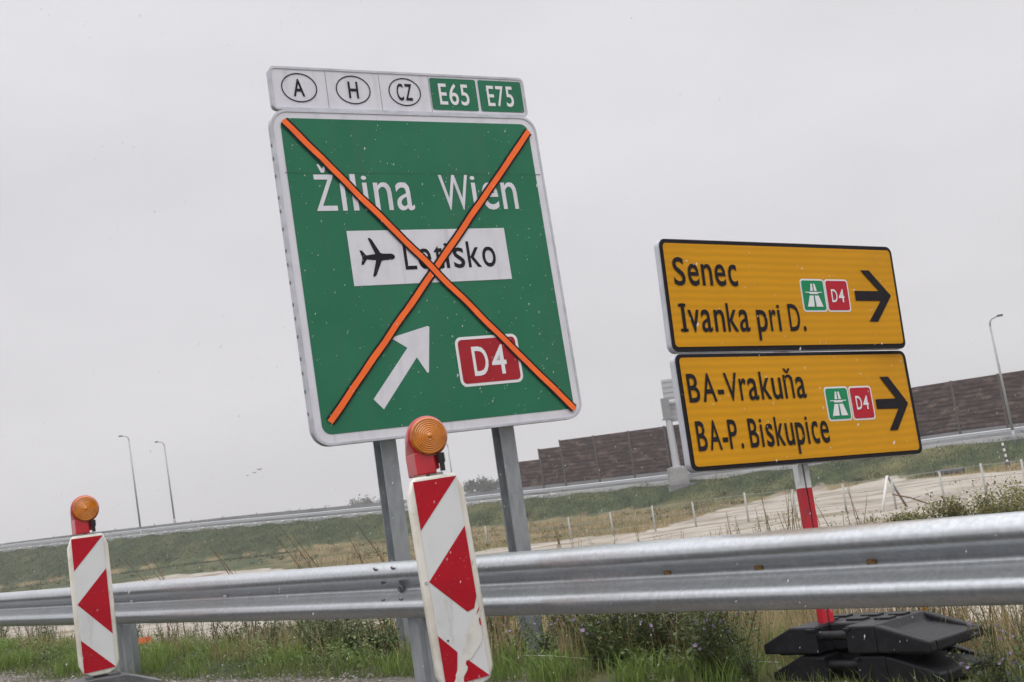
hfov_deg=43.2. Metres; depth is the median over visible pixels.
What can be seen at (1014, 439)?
street lamp
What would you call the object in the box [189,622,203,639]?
leafy weed
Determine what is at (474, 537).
scrub
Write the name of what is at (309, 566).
dry stalk
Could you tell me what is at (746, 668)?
leafy weed
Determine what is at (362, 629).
leafy weed
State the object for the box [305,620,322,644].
leafy weed
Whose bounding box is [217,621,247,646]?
leafy weed
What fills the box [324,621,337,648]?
leafy weed
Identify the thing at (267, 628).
leafy weed
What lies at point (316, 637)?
leafy weed
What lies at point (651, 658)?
ground cover
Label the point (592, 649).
mallow plant
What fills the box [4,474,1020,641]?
dry grass
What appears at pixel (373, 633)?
leafy weed
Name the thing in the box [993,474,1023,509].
bush
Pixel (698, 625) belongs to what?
leafy weed
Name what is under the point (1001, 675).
mallow plant
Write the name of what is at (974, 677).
mallow plant
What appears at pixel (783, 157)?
sky
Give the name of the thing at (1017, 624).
leafy weed
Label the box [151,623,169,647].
leafy weed
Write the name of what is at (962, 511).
bush
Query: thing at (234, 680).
gravel
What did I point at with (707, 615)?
grass
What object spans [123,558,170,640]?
dry stalk
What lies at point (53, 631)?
leafy weed
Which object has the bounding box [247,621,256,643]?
leafy weed
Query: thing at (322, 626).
leafy weed
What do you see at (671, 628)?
mallow plant
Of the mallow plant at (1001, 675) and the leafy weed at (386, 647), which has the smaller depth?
the mallow plant at (1001, 675)
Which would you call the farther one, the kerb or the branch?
the kerb
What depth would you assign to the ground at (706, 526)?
104.88 m
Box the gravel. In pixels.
[0,666,846,681]
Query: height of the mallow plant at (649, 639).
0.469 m
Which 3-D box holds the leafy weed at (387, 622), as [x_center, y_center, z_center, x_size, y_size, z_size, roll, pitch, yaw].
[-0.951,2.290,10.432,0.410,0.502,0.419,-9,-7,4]
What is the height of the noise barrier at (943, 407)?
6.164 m
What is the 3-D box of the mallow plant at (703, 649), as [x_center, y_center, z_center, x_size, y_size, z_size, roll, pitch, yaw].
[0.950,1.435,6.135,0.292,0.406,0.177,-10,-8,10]
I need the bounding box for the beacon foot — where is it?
[72,671,162,681]
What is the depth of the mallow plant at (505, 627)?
9.29 m
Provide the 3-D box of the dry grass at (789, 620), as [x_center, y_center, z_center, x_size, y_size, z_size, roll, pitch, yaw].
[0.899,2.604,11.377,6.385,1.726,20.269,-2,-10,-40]
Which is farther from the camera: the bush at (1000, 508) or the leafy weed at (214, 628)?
the bush at (1000, 508)
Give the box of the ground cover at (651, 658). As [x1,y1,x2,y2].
[0,621,1023,681]
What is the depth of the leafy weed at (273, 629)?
10.89 m
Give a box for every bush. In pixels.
[855,510,915,523]
[875,505,945,522]
[886,496,969,521]
[914,490,1004,518]
[950,487,1023,514]
[954,475,1023,515]
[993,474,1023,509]
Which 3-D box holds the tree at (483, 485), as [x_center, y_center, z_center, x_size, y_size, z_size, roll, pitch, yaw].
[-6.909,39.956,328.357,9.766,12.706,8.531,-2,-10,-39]
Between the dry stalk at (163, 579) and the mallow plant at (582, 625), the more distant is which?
the dry stalk at (163, 579)
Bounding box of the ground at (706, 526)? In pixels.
[0,438,1023,681]
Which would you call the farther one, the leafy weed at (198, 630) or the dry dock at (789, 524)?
the dry dock at (789, 524)
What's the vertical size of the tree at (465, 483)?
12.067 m
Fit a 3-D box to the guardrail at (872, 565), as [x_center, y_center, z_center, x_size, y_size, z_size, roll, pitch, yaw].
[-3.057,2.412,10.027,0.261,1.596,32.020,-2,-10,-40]
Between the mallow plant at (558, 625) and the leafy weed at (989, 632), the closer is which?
the leafy weed at (989, 632)
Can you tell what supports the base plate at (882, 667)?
on the ground at (706, 526)
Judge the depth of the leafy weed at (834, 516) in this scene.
22.17 m
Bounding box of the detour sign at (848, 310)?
[654,239,921,625]
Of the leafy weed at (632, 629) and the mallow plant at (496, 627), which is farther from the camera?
the mallow plant at (496, 627)
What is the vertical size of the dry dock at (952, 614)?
0.584 m
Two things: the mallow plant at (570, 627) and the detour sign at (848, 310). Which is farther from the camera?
the mallow plant at (570, 627)
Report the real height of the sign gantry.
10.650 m
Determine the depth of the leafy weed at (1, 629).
17.84 m
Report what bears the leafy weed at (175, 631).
on the ground at (706, 526)
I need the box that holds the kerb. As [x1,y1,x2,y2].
[1,433,1023,551]
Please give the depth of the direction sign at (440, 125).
10.00 m
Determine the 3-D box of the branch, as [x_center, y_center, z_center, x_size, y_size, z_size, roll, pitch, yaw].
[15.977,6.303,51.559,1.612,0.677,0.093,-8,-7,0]
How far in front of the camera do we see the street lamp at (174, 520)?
169.72 m
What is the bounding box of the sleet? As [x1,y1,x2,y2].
[1,0,1023,679]
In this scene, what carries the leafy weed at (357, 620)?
on the ground at (706, 526)
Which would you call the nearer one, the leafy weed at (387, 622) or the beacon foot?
the beacon foot
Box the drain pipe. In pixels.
[934,467,964,475]
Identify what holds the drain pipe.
on the ground at (706, 526)
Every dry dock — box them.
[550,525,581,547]
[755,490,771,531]
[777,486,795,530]
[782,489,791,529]
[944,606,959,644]
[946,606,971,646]
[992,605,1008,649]
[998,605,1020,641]
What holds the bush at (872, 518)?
on the ground at (706, 526)
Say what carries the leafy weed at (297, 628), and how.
on the ground at (706, 526)
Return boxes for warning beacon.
[67,495,119,677]
[405,416,492,681]
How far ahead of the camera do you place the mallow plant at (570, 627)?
7.47 m
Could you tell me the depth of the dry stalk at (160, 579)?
12.51 m
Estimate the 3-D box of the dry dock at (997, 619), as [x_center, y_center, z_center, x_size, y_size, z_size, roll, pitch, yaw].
[2.738,1.470,7.282,0.118,0.633,0.197,-5,-8,-22]
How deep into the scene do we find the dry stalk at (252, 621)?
11.12 m
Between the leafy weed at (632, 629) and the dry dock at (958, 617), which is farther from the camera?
the leafy weed at (632, 629)
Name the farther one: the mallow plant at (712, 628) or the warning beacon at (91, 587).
the warning beacon at (91, 587)
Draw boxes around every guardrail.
[0,426,1023,550]
[0,511,1023,681]
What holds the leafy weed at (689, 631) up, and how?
on the ground at (706, 526)
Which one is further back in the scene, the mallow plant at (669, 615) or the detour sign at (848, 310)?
the mallow plant at (669, 615)
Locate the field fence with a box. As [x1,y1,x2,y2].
[409,459,1023,547]
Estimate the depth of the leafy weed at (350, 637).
9.86 m
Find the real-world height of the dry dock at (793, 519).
1.895 m
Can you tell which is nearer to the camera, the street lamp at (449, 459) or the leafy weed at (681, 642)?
the leafy weed at (681, 642)
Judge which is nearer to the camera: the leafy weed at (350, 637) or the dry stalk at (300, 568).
the leafy weed at (350, 637)
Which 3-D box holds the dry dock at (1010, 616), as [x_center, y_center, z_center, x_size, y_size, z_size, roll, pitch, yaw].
[2.685,1.433,6.981,0.179,0.574,0.107,-6,-8,-18]
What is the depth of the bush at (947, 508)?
28.45 m
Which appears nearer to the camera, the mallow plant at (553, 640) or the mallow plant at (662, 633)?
the mallow plant at (662, 633)
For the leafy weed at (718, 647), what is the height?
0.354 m
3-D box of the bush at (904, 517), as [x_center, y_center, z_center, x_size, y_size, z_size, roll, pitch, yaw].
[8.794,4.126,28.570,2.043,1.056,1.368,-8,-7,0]
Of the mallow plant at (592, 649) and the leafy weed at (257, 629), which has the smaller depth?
the mallow plant at (592, 649)
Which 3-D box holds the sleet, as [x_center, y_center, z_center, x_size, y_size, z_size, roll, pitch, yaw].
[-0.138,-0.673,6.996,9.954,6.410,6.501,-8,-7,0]
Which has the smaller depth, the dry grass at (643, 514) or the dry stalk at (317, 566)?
the dry stalk at (317, 566)
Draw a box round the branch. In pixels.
[892,494,930,503]
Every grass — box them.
[0,436,1023,587]
[0,605,1023,675]
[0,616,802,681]
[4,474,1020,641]
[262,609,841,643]
[266,609,839,645]
[269,458,1023,568]
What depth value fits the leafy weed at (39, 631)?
16.39 m
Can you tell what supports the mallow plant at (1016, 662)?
on the ground at (706, 526)
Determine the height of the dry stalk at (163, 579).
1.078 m
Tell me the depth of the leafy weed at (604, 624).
7.56 m
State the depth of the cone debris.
11.96 m
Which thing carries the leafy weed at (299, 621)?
on the ground at (706, 526)
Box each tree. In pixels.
[349,498,359,504]
[355,494,379,503]
[461,481,480,493]
[464,475,498,492]
[479,477,498,491]
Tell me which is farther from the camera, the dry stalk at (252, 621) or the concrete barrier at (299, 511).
the concrete barrier at (299, 511)
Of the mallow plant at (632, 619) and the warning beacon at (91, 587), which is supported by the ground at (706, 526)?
the mallow plant at (632, 619)
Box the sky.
[0,0,1023,543]
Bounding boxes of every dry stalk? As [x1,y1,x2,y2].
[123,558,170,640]
[137,554,184,633]
[149,550,179,638]
[210,546,249,646]
[215,552,257,651]
[273,533,327,651]
[278,525,335,639]
[295,538,343,651]
[339,520,384,648]
[353,520,384,561]
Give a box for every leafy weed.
[0,627,9,637]
[11,626,22,638]
[34,626,44,643]
[39,625,56,642]
[49,625,58,641]
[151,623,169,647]
[170,623,181,644]
[176,626,195,640]
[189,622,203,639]
[209,622,221,646]
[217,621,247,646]
[238,621,252,642]
[245,621,265,642]
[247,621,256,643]
[256,621,276,642]
[257,620,283,649]
[271,622,304,637]
[281,619,343,655]
[281,620,315,646]
[286,620,328,650]
[295,619,335,631]
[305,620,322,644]
[308,619,344,644]
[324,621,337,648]
[325,619,368,654]
[334,619,359,650]
[349,618,393,651]
[349,619,375,647]
[372,618,400,658]
[377,618,398,650]
[576,616,639,668]
[578,613,630,651]
[607,613,653,652]
[656,612,706,662]
[672,612,708,650]
[673,612,722,655]
[675,614,716,671]
[684,611,722,666]
[694,611,738,681]
[704,611,741,652]
[720,610,766,681]
[815,499,851,526]
[965,606,1000,654]
[1007,605,1023,651]
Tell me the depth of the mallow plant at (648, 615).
7.41 m
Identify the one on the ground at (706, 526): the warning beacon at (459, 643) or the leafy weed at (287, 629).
the leafy weed at (287, 629)
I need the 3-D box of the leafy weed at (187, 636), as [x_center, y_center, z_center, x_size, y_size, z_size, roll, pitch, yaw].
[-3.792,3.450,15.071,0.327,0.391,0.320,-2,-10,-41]
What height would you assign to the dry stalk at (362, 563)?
1.133 m
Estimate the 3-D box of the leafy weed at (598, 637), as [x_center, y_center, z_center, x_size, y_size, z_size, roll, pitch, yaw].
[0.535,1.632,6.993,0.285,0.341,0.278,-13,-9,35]
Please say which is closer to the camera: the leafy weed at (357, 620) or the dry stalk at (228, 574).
the leafy weed at (357, 620)
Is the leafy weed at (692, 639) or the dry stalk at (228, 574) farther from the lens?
the dry stalk at (228, 574)
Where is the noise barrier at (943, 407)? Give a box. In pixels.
[519,370,1023,488]
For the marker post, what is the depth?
97.46 m
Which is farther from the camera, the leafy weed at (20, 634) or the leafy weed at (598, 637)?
the leafy weed at (20, 634)
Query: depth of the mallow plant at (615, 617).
7.20 m
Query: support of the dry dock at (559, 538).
on the ground at (706, 526)
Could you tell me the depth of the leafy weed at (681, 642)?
6.92 m
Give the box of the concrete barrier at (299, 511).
[0,423,1023,549]
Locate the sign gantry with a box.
[660,379,698,491]
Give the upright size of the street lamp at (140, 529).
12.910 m
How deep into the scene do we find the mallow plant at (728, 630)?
6.35 m
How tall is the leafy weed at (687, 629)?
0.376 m
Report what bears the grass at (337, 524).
on the ground at (706, 526)
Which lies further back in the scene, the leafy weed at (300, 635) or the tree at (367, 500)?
the tree at (367, 500)
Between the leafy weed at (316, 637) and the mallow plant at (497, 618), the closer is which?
the mallow plant at (497, 618)
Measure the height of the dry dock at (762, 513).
1.881 m
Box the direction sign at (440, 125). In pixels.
[266,66,581,652]
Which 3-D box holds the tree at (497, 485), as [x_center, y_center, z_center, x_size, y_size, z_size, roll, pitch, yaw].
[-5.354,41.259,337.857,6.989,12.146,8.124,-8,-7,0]
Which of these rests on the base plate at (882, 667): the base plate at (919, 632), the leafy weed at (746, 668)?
the base plate at (919, 632)
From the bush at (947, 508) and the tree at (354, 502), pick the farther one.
the tree at (354, 502)
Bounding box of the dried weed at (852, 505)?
[842,480,868,523]
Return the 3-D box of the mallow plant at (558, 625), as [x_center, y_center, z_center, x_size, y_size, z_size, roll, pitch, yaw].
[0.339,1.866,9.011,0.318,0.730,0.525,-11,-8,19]
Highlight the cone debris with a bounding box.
[138,636,151,652]
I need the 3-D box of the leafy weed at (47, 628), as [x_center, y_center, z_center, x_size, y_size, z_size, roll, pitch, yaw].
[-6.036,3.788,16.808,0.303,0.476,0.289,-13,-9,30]
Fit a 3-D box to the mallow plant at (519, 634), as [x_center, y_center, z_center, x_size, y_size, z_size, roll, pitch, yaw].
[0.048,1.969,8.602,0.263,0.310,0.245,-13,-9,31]
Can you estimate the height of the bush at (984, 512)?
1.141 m
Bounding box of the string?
[514,655,778,662]
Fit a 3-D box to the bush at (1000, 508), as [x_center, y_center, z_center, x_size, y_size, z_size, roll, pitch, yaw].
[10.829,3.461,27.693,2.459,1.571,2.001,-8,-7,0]
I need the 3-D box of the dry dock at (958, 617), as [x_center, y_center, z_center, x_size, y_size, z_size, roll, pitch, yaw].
[2.329,1.321,6.857,0.234,0.751,0.139,-6,-8,-20]
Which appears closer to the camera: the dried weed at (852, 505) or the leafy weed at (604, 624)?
the leafy weed at (604, 624)
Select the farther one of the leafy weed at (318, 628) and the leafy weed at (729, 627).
the leafy weed at (318, 628)
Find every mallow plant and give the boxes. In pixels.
[485,616,512,650]
[486,616,503,652]
[489,616,522,650]
[495,615,541,652]
[518,615,555,654]
[544,615,560,647]
[555,614,609,659]
[557,615,571,648]
[567,614,603,644]
[568,613,621,669]
[590,613,626,658]
[595,614,634,646]
[611,613,650,660]
[631,613,663,664]
[636,612,675,664]
[645,612,685,658]
[645,614,659,650]
[652,612,687,650]
[658,611,725,681]
[678,612,740,681]
[700,610,764,669]
[948,643,1011,681]
[958,613,1020,681]
[992,617,1023,681]
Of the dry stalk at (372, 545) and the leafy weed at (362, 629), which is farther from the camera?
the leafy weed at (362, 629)
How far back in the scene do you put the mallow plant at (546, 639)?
8.52 m
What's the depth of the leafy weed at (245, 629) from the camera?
13.54 m
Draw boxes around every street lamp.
[119,435,141,533]
[155,441,175,522]
[446,443,451,472]
[989,314,1016,443]
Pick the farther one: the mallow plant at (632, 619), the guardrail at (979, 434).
the guardrail at (979, 434)
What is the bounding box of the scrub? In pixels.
[0,457,1023,592]
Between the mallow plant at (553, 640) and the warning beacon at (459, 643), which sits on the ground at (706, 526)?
the mallow plant at (553, 640)
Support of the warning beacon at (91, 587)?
on the beacon foot
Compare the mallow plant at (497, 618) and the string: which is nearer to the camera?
the string
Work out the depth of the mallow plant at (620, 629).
7.61 m
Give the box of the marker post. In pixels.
[1001,443,1010,464]
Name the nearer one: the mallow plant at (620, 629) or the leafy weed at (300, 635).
the mallow plant at (620, 629)
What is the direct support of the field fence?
on the ground at (706, 526)
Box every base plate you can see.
[764,610,983,654]
[774,645,993,681]
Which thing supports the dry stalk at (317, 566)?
on the ground at (706, 526)

